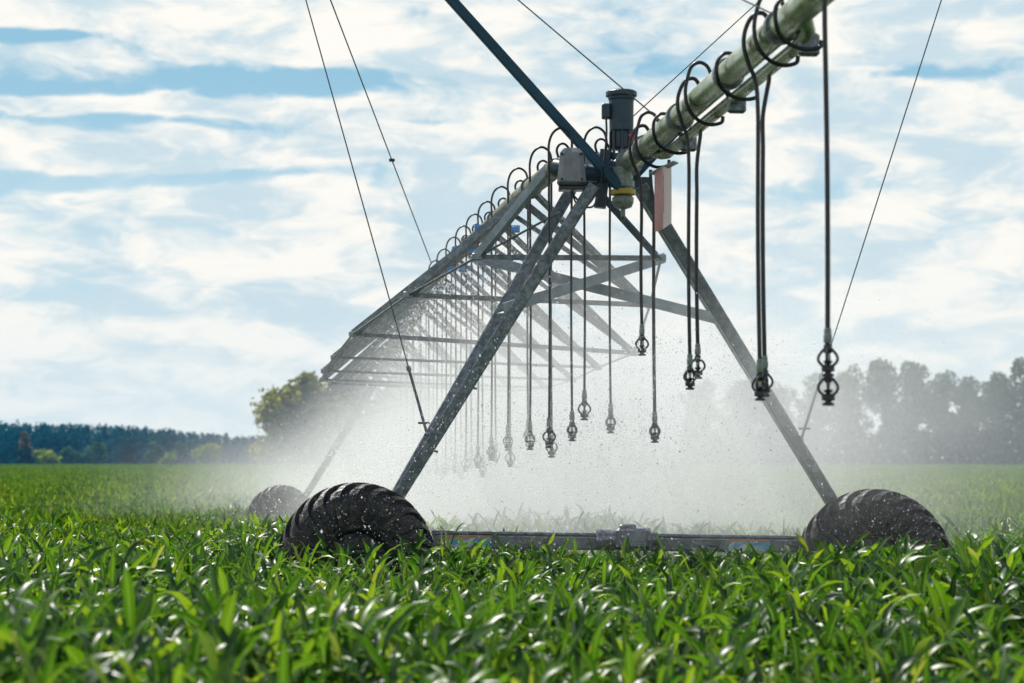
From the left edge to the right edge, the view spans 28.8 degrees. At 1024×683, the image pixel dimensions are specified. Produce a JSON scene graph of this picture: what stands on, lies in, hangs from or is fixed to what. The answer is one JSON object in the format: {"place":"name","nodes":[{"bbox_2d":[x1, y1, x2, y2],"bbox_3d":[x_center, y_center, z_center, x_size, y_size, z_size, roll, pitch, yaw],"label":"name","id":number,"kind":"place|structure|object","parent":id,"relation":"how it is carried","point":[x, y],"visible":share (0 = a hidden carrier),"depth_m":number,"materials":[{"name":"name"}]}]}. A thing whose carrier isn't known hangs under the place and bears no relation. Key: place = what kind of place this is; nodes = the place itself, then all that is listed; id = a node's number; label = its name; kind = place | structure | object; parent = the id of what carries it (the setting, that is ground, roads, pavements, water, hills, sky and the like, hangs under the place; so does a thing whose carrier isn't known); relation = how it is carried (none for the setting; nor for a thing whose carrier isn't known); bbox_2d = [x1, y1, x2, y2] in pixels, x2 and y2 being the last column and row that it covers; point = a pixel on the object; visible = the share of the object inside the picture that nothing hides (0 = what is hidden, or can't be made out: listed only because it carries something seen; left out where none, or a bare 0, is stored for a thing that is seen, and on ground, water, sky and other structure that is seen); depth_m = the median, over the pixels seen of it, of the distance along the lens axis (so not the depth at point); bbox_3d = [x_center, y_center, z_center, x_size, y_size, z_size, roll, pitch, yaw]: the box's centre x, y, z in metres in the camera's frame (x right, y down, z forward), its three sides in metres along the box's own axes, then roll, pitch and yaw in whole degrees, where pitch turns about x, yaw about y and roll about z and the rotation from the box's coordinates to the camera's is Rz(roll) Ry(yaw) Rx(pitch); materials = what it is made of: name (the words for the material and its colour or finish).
{"place":"outdoors","nodes":[
{"label":"outdoors","id":0,"kind":"place"},
{"bbox_2d":[0,463,1023,682],"bbox_3d":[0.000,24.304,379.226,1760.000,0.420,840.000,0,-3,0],"label":"ground","id":1,"kind":"structure","parent":0,"point":[541,496],"depth_m":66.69,"materials":[{"name":"green plant"}]},
{"bbox_2d":[15,447,35,464],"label":"bush","id":2,"kind":"object","parent":1,"relation":"on","point":[26,454],"visible":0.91,"depth_m":453.25,"materials":[{"name":"green plant"}]},
{"bbox_2d":[18,431,32,458],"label":"tree","id":3,"kind":"object","parent":1,"relation":"on","point":[24,442],"visible":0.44,"depth_m":468.91,"materials":[{"name":"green plant"}]},
{"bbox_2d":[32,448,61,463],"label":"bush","id":4,"kind":"object","parent":1,"relation":"on","point":[43,456],"visible":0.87,"depth_m":447.29,"materials":[{"name":"green plant"}]},
{"bbox_2d":[58,446,82,464],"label":"bush","id":5,"kind":"object","parent":1,"relation":"on","point":[68,454],"visible":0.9,"depth_m":465.86,"materials":[{"name":"green plant"}]},
{"bbox_2d":[81,441,108,464],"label":"tree","id":6,"kind":"object","parent":1,"relation":"on","point":[96,453],"visible":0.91,"depth_m":467.99,"materials":[{"name":"green plant"}]},
{"bbox_2d":[119,442,137,466],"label":"tree","id":7,"kind":"object","parent":1,"relation":"on","point":[127,453],"visible":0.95,"depth_m":448.29,"materials":[{"name":"green plant"}]},
{"bbox_2d":[143,441,165,464],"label":"tree","id":8,"kind":"object","parent":1,"relation":"on","point":[154,453],"visible":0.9,"depth_m":463.22,"materials":[{"name":"green plant"}]},
{"bbox_2d":[157,452,176,464],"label":"bush","id":9,"kind":"object","parent":1,"relation":"on","point":[169,458],"visible":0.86,"depth_m":442.63,"materials":[{"name":"green plant"}]},
{"bbox_2d":[171,441,190,464],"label":"tree","id":10,"kind":"object","parent":1,"relation":"on","point":[180,451],"visible":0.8,"depth_m":460.53,"materials":[{"name":"green plant"}]},
{"bbox_2d":[190,443,222,464],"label":"tree","id":11,"kind":"object","parent":1,"relation":"on","point":[210,452],"visible":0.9,"depth_m":452.41,"materials":[{"name":"green plant"}]},
{"bbox_2d":[248,370,349,465],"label":"broadleaf tree","id":12,"kind":"object","parent":1,"relation":"on","point":[286,417],"visible":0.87,"depth_m":386.21,"materials":[{"name":"green plant"}]},
{"bbox_2d":[321,377,389,464],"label":"broadleaf tree","id":13,"kind":"object","parent":1,"relation":"on","point":[364,425],"visible":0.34,"depth_m":400.69,"materials":[{"name":"green plant"}]},
{"bbox_2d":[247,323,541,522],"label":"drive tower","id":14,"kind":"structure","parent":1,"relation":"on","point":[257,501],"depth_m":38.52,"materials":[{"name":"metal"}]},
{"bbox_2d":[301,346,439,413],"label":"truss span","id":15,"kind":"object","parent":14,"relation":"attached to","point":[326,395],"visible":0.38,"depth_m":48.20,"materials":[{"name":"metal"}]},
{"bbox_2d":[372,376,453,464],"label":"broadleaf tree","id":16,"kind":"object","parent":1,"relation":"on","point":[393,439],"visible":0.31,"depth_m":410.66,"materials":[{"name":"green plant"}]},
{"bbox_2d":[0,419,1008,465],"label":"wood","id":17,"kind":"object","parent":1,"relation":"on","point":[78,438],"visible":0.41,"depth_m":536.11,"materials":[{"name":"green plant"}]},
{"bbox_2d":[277,0,949,575],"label":"drive tower","id":18,"kind":"structure","parent":1,"relation":"on","point":[591,174],"depth_m":17.01,"materials":[{"name":"metal"}]},
{"bbox_2d":[319,158,665,392],"bbox_3d":[-0.951,-0.256,28.565,3.577,1.774,22.776,0,-3,-6],"label":"truss span","id":19,"kind":"object","parent":18,"relation":"attached to","point":[488,232],"visible":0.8,"depth_m":22.58,"materials":[{"name":"metal"}]},
{"bbox_2d":[398,327,401,476],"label":"sprinkler drop","id":20,"kind":"object","parent":19,"relation":"hanging from","point":[401,411],"visible":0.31,"depth_m":36.36,"materials":[{"name":"black rubber"}]},
{"bbox_2d":[405,329,407,465],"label":"sprinkler drop","id":21,"kind":"object","parent":19,"relation":"hanging from","point":[407,399],"visible":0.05,"depth_m":34.77,"materials":[{"name":"black rubber"}]},
{"bbox_2d":[412,334,412,454],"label":"sprinkler drop","id":22,"kind":"object","parent":19,"relation":"hanging from","point":[412,401],"visible":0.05,"depth_m":36.62,"materials":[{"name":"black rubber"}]},
{"bbox_2d":[413,317,413,452],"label":"sprinkler drop","id":23,"kind":"object","parent":19,"relation":"hanging from","point":[413,391],"visible":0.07,"depth_m":33.18,"materials":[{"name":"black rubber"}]},
{"bbox_2d":[418,319,419,443],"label":"sprinkler drop","id":24,"kind":"object","parent":19,"relation":"hanging from","point":[418,384],"visible":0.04,"depth_m":35.05,"materials":[{"name":"black rubber"}]},
{"bbox_2d":[420,302,423,475],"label":"sprinkler drop","id":25,"kind":"object","parent":19,"relation":"hanging from","point":[420,376],"visible":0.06,"depth_m":31.61,"materials":[{"name":"black rubber"}]},
{"bbox_2d":[422,307,428,479],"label":"sprinkler drop","id":26,"kind":"object","parent":19,"relation":"hanging from","point":[425,389],"visible":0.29,"depth_m":33.44,"materials":[{"name":"black rubber"}]},
{"bbox_2d":[425,260,438,474],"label":"sprinkler drop","id":27,"kind":"object","parent":19,"relation":"hanging from","point":[426,466],"visible":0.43,"depth_m":30.01,"materials":[{"name":"black rubber"}]},
{"bbox_2d":[430,303,434,469],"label":"sprinkler drop","id":28,"kind":"object","parent":19,"relation":"hanging from","point":[433,373],"visible":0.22,"depth_m":31.85,"materials":[{"name":"black rubber"}]},
{"bbox_2d":[434,248,449,474],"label":"sprinkler drop","id":29,"kind":"object","parent":19,"relation":"hanging from","point":[437,353],"visible":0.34,"depth_m":28.52,"materials":[{"name":"black rubber"}]},
{"bbox_2d":[439,292,444,479],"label":"sprinkler drop","id":30,"kind":"object","parent":19,"relation":"hanging from","point":[442,478],"visible":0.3,"depth_m":30.24,"materials":[{"name":"black rubber"}]},
{"bbox_2d":[447,276,451,469],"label":"sprinkler drop","id":31,"kind":"object","parent":19,"relation":"hanging from","point":[451,373],"visible":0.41,"depth_m":28.76,"materials":[{"name":"black rubber"}]},
{"bbox_2d":[442,236,460,473],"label":"sprinkler drop","id":32,"kind":"object","parent":19,"relation":"hanging from","point":[445,468],"visible":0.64,"depth_m":27.02,"materials":[{"name":"black rubber"}]},
{"bbox_2d":[451,245,464,478],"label":"sprinkler drop","id":33,"kind":"object","parent":19,"relation":"hanging from","point":[461,473],"visible":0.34,"depth_m":27.26,"materials":[{"name":"black rubber"}]},
{"bbox_2d":[452,225,470,472],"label":"sprinkler drop","id":34,"kind":"object","parent":19,"relation":"hanging from","point":[455,457],"visible":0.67,"depth_m":25.62,"materials":[{"name":"black rubber"}]},
{"bbox_2d":[461,235,473,467],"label":"sprinkler drop","id":35,"kind":"object","parent":19,"relation":"hanging from","point":[471,448],"visible":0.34,"depth_m":25.83,"materials":[{"name":"black rubber"}]},
{"bbox_2d":[461,213,482,471],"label":"sprinkler drop","id":36,"kind":"object","parent":19,"relation":"hanging from","point":[466,452],"visible":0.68,"depth_m":24.22,"materials":[{"name":"black rubber"}]},
{"bbox_2d":[472,223,486,476],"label":"sprinkler drop","id":37,"kind":"object","parent":19,"relation":"hanging from","point":[483,473],"visible":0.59,"depth_m":24.43,"materials":[{"name":"black rubber"}]},
{"bbox_2d":[474,201,495,467],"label":"sprinkler drop","id":38,"kind":"object","parent":19,"relation":"hanging from","point":[478,451],"visible":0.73,"depth_m":22.79,"materials":[{"name":"black rubber"}]},
{"bbox_2d":[484,211,500,462],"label":"sprinkler drop","id":39,"kind":"object","parent":19,"relation":"hanging from","point":[497,459],"visible":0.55,"depth_m":23.04,"materials":[{"name":"black rubber"}]},
{"bbox_2d":[486,186,509,460],"bbox_3d":[-0.144,-0.203,21.460,0.253,2.970,0.091,1,-4,-17],"label":"sprinkler drop","id":40,"kind":"object","parent":19,"relation":"hanging from","point":[492,440],"visible":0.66,"depth_m":21.39,"materials":[{"name":"black rubber"}]},
{"bbox_2d":[497,197,514,466],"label":"sprinkler drop","id":41,"kind":"object","parent":19,"relation":"hanging from","point":[511,461],"visible":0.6,"depth_m":21.64,"materials":[{"name":"black rubber"}]},
{"bbox_2d":[503,167,527,450],"bbox_3d":[0.038,-0.332,19.941,0.263,2.853,0.107,0,-3,0],"label":"sprinkler drop","id":42,"kind":"object","parent":19,"relation":"hanging from","point":[508,351],"visible":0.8,"depth_m":19.91,"materials":[{"name":"black rubber"}]},
{"bbox_2d":[514,180,528,444],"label":"sprinkler drop","id":43,"kind":"object","parent":19,"relation":"hanging from","point":[527,352],"visible":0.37,"depth_m":20.16,"materials":[{"name":"black rubber"}]},
{"bbox_2d":[525,146,551,449],"bbox_3d":[0.248,-0.405,18.254,0.255,2.798,0.089,0,-3,-8],"label":"sprinkler drop","id":44,"kind":"object","parent":19,"relation":"hanging from","point":[530,441],"visible":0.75,"depth_m":18.21,"materials":[{"name":"black rubber"}]},
{"bbox_2d":[536,160,557,457],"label":"sprinkler drop","id":45,"kind":"object","parent":19,"relation":"hanging from","point":[551,453],"visible":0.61,"depth_m":18.45,"materials":[{"name":"black rubber"}]},
{"bbox_2d":[542,127,572,447],"bbox_3d":[0.388,-0.467,17.019,0.259,2.756,0.107,1,-4,-19],"label":"sprinkler drop","id":46,"kind":"object","parent":19,"relation":"hanging from","point":[548,431],"visible":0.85,"depth_m":16.97,"materials":[{"name":"black rubber"}]},
{"bbox_2d":[578,126,607,419],"bbox_3d":[0.694,-0.595,17.228,0.261,2.555,0.111,1,-4,-20],"label":"sprinkler drop","id":47,"kind":"object","parent":19,"relation":"hanging from","point":[584,404],"visible":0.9,"depth_m":17.17,"materials":[{"name":"black rubber"}]},
{"bbox_2d":[594,138,615,433],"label":"sprinkler drop","id":48,"kind":"object","parent":19,"relation":"hanging from","point":[609,418],"visible":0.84,"depth_m":17.42,"materials":[{"name":"black rubber"}]},
{"bbox_2d":[556,142,577,440],"bbox_3d":[0.470,-0.435,17.235,0.185,2.597,0.089,0,-3,-6],"label":"sprinkler drop","id":49,"kind":"object","parent":18,"relation":"hanging from","point":[572,415],"visible":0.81,"depth_m":17.21,"materials":[{"name":"black rubber"}]},
{"bbox_2d":[649,170,660,442],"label":"sprinkler drop","id":50,"kind":"object","parent":18,"relation":"hanging from","point":[654,426],"visible":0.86,"depth_m":16.66,"materials":[{"name":"black rubber"}]},
{"bbox_2d":[615,0,834,174],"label":"overhang pipe","id":51,"kind":"object","parent":18,"relation":"attached to","point":[787,22],"visible":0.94,"depth_m":13.29,"materials":[{"name":"metal"}]},
{"bbox_2d":[628,124,649,355],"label":"sprinkler drop","id":52,"kind":"object","parent":51,"relation":"hanging from","point":[641,338],"visible":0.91,"depth_m":16.46,"materials":[{"name":"black rubber"}]},
{"bbox_2d":[654,167,671,231],"bbox_3d":[1.220,-1.168,16.169,0.105,0.565,0.180,-2,-4,28],"label":"marker flag","id":53,"kind":"object","parent":51,"relation":"hanging from","point":[663,194],"visible":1,"depth_m":16.12,"materials":[{"name":"plastic"}]},
{"bbox_2d":[676,76,699,389],"bbox_3d":[1.295,-0.795,14.519,0.196,2.298,0.096,0,-3,0],"label":"sprinkler drop","id":54,"kind":"object","parent":51,"relation":"hanging from","point":[689,371],"visible":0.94,"depth_m":14.50,"materials":[{"name":"black rubber"}]},
{"bbox_2d":[693,132,705,378],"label":"sprinkler drop","id":55,"kind":"object","parent":51,"relation":"hanging from","point":[698,356],"visible":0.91,"depth_m":14.73,"materials":[{"name":"black rubber"}]},
{"bbox_2d":[742,11,768,400],"bbox_3d":[1.540,-0.857,12.469,0.196,2.459,0.089,1,-3,-13],"label":"sprinkler drop","id":56,"kind":"object","parent":51,"relation":"hanging from","point":[759,390],"visible":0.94,"depth_m":12.45,"materials":[{"name":"black rubber"}]},
{"bbox_2d":[758,76,773,396],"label":"sprinkler drop","id":57,"kind":"object","parent":51,"relation":"hanging from","point":[765,372],"visible":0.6,"depth_m":12.68,"materials":[{"name":"black rubber"}]},
{"bbox_2d":[817,0,838,405],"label":"sprinkler drop","id":58,"kind":"object","parent":51,"relation":"hanging from","point":[828,398],"visible":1,"depth_m":10.65,"materials":[{"name":"black rubber"}]},
{"bbox_2d":[713,379,763,447],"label":"tree","id":59,"kind":"object","parent":1,"relation":"on","point":[751,416],"visible":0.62,"depth_m":426.03,"materials":[{"name":"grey plant"}]},
{"bbox_2d":[753,381,799,439],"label":"tree","id":60,"kind":"object","parent":1,"relation":"on","point":[766,416],"visible":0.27,"depth_m":425.08,"materials":[{"name":"grey plant"}]},
{"bbox_2d":[789,371,834,444],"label":"tree","id":61,"kind":"object","parent":1,"relation":"on","point":[820,413],"visible":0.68,"depth_m":422.17,"materials":[{"name":"grey plant"}]},
{"bbox_2d":[677,421,1023,465],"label":"hedge","id":62,"kind":"object","parent":1,"relation":"on","point":[971,452],"visible":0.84,"depth_m":410.16,"materials":[{"name":"green plant"}]},
{"bbox_2d":[827,363,875,437],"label":"tree","id":63,"kind":"object","parent":1,"relation":"on","point":[850,408],"visible":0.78,"depth_m":420.54,"materials":[{"name":"green plant"}]},
{"bbox_2d":[859,357,908,449],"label":"tree","id":64,"kind":"object","parent":1,"relation":"on","point":[883,379],"visible":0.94,"depth_m":419.08,"materials":[{"name":"green plant"}]},
{"bbox_2d":[896,360,933,463],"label":"tree","id":65,"kind":"object","parent":1,"relation":"on","point":[913,387],"visible":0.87,"depth_m":419.50,"materials":[{"name":"green plant"}]},
{"bbox_2d":[920,369,963,445],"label":"tree","id":66,"kind":"object","parent":1,"relation":"on","point":[945,385],"visible":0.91,"depth_m":417.53,"materials":[{"name":"grey plant"}]},
{"bbox_2d":[950,375,990,444],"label":"tree","id":67,"kind":"object","parent":1,"relation":"on","point":[965,389],"visible":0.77,"depth_m":418.66,"materials":[{"name":"grey plant"}]},
{"bbox_2d":[974,371,1023,443],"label":"tree","id":68,"kind":"object","parent":1,"relation":"on","point":[997,397],"visible":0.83,"depth_m":417.28,"materials":[{"name":"grey plant"}]},
{"bbox_2d":[1005,357,1023,435],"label":"tree","id":69,"kind":"object","parent":1,"relation":"on","point":[1019,393],"visible":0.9,"depth_m":416.89,"materials":[{"name":"grey plant"}]},
{"bbox_2d":[0,0,1023,463],"label":"sky","id":70,"kind":"structure","parent":0,"point":[181,207],"materials":[{"name":"blue"}]},
{"bbox_2d":[158,203,1023,590],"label":"water drops","id":71,"kind":"object","parent":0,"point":[490,449],"visible":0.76,"depth_m":19.63,"materials":[{"name":"white liquid"}]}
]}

